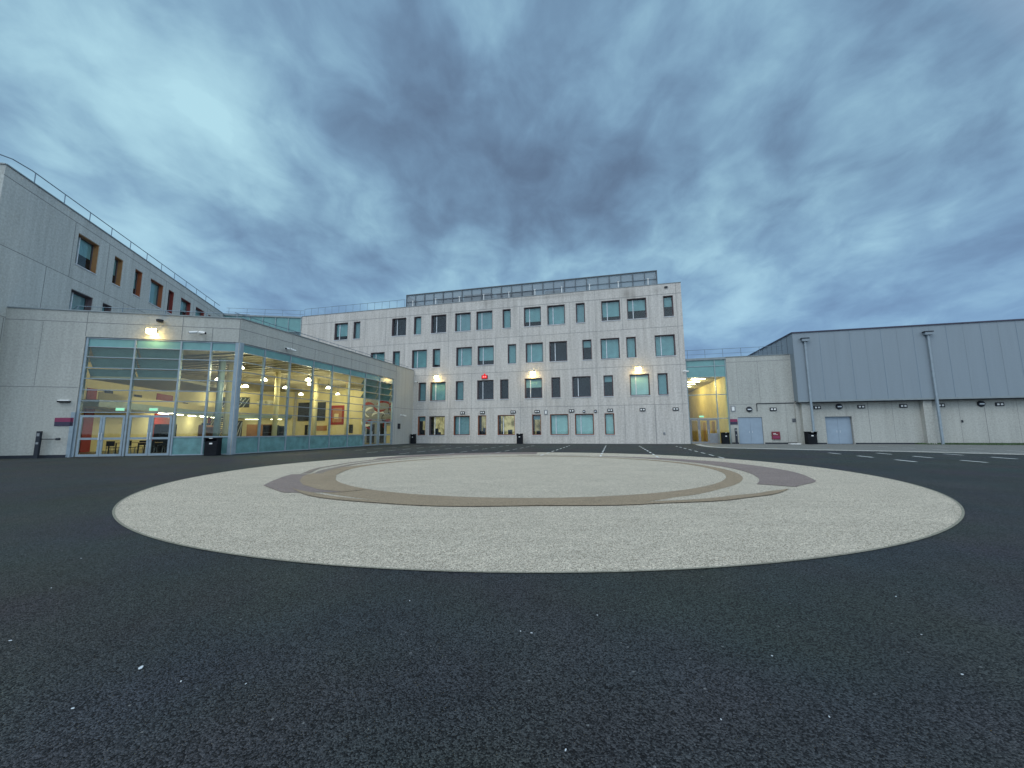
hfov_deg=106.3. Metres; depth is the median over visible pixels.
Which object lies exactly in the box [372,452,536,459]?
mauve crescent
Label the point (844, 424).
door
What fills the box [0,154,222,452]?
wing
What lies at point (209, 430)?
display cabinet
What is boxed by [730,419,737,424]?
wall sign
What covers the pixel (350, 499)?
tan tail
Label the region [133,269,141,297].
window
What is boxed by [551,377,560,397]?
window
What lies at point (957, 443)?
grass verge
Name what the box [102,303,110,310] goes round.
window
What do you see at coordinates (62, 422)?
wall sign
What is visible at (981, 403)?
bulkhead light
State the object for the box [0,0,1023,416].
sky
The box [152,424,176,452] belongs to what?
display cabinet
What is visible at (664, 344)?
window
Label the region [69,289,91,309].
window
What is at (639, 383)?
window
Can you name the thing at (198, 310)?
window
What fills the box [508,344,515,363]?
window
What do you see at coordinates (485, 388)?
window
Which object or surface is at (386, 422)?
door
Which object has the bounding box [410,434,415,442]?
litter bin
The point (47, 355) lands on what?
canteen building
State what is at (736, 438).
access post
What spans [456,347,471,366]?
window
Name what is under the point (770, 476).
mauve crescent
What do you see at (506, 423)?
window
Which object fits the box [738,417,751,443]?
door
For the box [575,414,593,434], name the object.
window
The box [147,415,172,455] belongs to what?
door
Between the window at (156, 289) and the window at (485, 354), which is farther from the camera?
the window at (485, 354)
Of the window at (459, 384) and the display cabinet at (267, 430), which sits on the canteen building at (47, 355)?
the display cabinet at (267, 430)
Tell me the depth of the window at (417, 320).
45.34 m
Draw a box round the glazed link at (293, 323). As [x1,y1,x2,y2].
[223,308,303,435]
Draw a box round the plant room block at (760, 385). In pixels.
[689,354,797,443]
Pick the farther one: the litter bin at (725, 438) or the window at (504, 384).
the window at (504, 384)
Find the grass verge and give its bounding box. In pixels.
[917,442,1023,444]
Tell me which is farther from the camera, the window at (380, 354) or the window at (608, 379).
the window at (380, 354)
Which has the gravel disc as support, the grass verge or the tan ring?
the tan ring
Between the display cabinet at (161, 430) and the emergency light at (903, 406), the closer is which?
the display cabinet at (161, 430)
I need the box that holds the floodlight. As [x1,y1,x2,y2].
[146,328,157,334]
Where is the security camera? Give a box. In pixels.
[188,331,205,333]
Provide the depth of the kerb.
22.93 m
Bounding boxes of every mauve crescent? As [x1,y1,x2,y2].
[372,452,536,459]
[602,456,815,486]
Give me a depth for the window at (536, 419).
40.86 m
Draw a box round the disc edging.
[112,452,964,572]
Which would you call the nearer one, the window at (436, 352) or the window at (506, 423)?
the window at (506, 423)
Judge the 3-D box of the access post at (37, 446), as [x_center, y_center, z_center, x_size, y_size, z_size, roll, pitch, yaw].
[-25.202,3.290,20.826,1.020,1.450,0.135,1,-7,-12]
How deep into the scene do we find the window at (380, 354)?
46.12 m
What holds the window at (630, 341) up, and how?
in the building at (588, 345)
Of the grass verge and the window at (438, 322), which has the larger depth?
the window at (438, 322)
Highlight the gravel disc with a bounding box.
[115,452,961,571]
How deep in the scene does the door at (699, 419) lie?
36.65 m
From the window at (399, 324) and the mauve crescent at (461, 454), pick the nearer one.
the mauve crescent at (461, 454)
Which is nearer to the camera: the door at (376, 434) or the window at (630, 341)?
the door at (376, 434)
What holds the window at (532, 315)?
in the building at (588, 345)
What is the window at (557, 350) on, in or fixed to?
in the building at (588, 345)
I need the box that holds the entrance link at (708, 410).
[685,346,782,443]
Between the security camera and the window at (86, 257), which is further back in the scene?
the window at (86, 257)
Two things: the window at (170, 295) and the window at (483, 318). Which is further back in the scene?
the window at (483, 318)
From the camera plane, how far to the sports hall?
32.70 m
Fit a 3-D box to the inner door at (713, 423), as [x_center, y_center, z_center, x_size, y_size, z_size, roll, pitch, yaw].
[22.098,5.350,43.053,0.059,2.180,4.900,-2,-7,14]
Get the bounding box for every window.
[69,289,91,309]
[74,234,98,274]
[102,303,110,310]
[112,256,122,287]
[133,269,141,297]
[148,279,162,308]
[167,290,173,313]
[180,298,190,314]
[195,307,203,315]
[333,323,347,340]
[353,322,359,338]
[371,352,384,360]
[391,318,405,336]
[393,351,399,365]
[411,350,426,368]
[414,317,420,334]
[418,383,425,401]
[418,416,425,434]
[429,416,444,435]
[430,314,445,333]
[430,382,445,400]
[432,349,439,367]
[453,416,469,435]
[455,312,470,331]
[455,381,463,400]
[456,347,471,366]
[476,311,491,330]
[477,345,493,365]
[477,380,493,399]
[477,415,485,435]
[497,415,514,435]
[500,379,508,399]
[502,309,510,328]
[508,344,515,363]
[524,306,540,326]
[525,378,542,398]
[526,342,542,362]
[532,415,541,435]
[547,304,564,325]
[549,341,566,361]
[550,414,568,435]
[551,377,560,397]
[572,376,590,397]
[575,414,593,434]
[576,303,585,322]
[582,339,591,360]
[600,338,620,359]
[601,300,619,321]
[603,375,613,396]
[605,413,614,434]
[626,337,636,357]
[627,298,646,319]
[629,374,650,395]
[655,334,675,356]
[657,373,667,394]
[663,295,673,316]
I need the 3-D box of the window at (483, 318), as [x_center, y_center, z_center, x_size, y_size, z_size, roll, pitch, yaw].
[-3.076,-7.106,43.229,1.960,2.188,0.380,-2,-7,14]
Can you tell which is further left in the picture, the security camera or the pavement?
the security camera
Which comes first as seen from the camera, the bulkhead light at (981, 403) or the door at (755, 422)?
the bulkhead light at (981, 403)
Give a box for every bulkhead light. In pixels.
[836,404,842,408]
[977,401,984,406]
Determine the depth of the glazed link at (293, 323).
48.65 m
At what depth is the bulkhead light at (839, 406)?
34.01 m
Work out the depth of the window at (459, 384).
43.09 m
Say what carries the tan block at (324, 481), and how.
on the gravel disc
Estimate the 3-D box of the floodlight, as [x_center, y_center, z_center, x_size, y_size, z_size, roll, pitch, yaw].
[-21.065,-3.064,22.552,0.480,0.285,0.391,1,-7,-12]
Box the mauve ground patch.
[264,474,338,491]
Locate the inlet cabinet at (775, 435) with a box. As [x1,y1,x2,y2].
[771,432,779,438]
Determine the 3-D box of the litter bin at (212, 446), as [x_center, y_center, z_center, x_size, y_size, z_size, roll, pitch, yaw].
[-17.354,3.620,22.257,0.742,1.010,0.538,1,-7,-12]
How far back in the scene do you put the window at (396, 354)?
45.51 m
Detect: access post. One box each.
[33,431,60,457]
[734,428,737,443]
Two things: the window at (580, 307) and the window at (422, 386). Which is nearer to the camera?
the window at (580, 307)
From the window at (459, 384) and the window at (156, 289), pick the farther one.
the window at (459, 384)
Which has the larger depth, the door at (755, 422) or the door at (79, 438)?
the door at (755, 422)
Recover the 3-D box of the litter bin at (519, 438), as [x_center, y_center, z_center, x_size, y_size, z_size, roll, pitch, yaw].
[0.802,5.637,39.642,0.667,1.030,0.538,-2,-7,10]
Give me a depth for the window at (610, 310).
40.17 m
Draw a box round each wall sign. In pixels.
[54,418,73,425]
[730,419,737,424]
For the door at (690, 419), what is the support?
in the entrance link at (708, 410)
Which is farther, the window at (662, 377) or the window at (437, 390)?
the window at (437, 390)
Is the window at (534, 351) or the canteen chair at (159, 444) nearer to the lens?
the canteen chair at (159, 444)
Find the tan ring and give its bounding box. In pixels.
[312,456,742,505]
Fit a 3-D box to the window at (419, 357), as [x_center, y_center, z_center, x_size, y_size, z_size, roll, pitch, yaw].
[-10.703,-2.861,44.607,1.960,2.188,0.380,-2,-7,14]
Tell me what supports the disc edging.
on the gravel disc
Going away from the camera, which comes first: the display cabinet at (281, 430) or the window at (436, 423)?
the display cabinet at (281, 430)
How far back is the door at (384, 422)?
38.12 m
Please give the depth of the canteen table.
23.95 m
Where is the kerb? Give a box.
[696,444,1023,454]
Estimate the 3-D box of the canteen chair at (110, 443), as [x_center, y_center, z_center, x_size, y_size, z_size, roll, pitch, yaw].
[-24.200,3.875,23.249,0.469,0.832,0.469,2,-7,-18]
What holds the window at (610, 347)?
in the building at (588, 345)
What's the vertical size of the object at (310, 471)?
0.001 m
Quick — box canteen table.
[107,442,145,453]
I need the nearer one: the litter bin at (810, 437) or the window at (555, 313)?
the litter bin at (810, 437)
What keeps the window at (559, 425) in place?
in the building at (588, 345)
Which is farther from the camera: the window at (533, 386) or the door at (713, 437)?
the window at (533, 386)
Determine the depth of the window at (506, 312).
42.78 m
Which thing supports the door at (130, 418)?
in the canteen building at (47, 355)
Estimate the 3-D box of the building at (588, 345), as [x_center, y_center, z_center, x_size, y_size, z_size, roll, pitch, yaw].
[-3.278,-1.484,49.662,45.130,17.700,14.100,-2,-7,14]
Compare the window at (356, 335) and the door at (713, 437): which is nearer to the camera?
the door at (713, 437)
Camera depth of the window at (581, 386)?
40.68 m
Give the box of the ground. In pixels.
[0,441,1023,767]
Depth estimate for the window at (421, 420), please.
44.01 m
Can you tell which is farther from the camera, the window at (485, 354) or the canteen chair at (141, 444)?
the window at (485, 354)
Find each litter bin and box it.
[203,438,221,455]
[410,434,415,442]
[516,434,522,443]
[720,432,729,443]
[804,432,817,443]
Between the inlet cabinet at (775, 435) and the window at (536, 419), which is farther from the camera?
the window at (536, 419)
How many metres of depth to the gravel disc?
5.87 m
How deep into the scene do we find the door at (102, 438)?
21.75 m
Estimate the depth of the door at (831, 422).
34.21 m
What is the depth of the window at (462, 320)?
43.99 m
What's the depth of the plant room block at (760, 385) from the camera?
35.79 m
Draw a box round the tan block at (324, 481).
[300,469,364,491]
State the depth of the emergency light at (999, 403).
31.39 m
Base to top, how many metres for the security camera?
0.254 m
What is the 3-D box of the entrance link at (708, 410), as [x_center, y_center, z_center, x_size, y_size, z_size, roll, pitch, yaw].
[21.387,2.323,47.093,8.701,9.213,22.605,0,-7,0]
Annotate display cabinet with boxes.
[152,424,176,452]
[198,425,212,435]
[262,425,278,435]
[279,426,283,435]
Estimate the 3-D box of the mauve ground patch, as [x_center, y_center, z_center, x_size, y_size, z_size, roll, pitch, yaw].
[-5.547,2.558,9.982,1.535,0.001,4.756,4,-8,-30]
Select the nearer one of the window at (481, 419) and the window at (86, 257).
the window at (86, 257)
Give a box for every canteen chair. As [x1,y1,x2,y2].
[104,441,118,453]
[133,440,145,453]
[153,440,165,452]
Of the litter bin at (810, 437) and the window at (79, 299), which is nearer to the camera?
the window at (79, 299)
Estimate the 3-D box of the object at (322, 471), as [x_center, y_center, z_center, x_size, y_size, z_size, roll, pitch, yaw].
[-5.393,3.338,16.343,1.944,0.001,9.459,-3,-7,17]
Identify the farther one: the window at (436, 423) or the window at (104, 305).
the window at (436, 423)
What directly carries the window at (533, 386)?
in the building at (588, 345)
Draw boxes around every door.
[75,415,102,456]
[98,415,125,456]
[125,415,151,455]
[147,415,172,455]
[364,421,371,445]
[371,421,377,445]
[378,421,385,444]
[385,422,391,444]
[690,419,699,442]
[699,419,708,442]
[703,421,714,440]
[708,419,718,443]
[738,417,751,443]
[750,417,763,443]
[825,417,839,443]
[837,417,852,443]
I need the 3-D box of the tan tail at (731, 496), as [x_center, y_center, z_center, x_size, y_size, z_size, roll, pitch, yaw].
[3.334,2.164,7.278,5.763,0.001,0.743,2,-7,-15]
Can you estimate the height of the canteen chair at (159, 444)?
0.832 m
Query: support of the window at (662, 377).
in the building at (588, 345)
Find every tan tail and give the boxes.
[293,488,540,505]
[541,489,786,504]
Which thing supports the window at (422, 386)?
in the building at (588, 345)
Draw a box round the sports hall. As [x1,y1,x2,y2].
[748,319,1023,444]
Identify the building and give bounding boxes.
[0,306,413,458]
[295,270,690,443]
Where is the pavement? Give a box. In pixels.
[701,444,1023,453]
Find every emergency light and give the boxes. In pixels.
[899,404,907,407]
[995,402,1004,405]

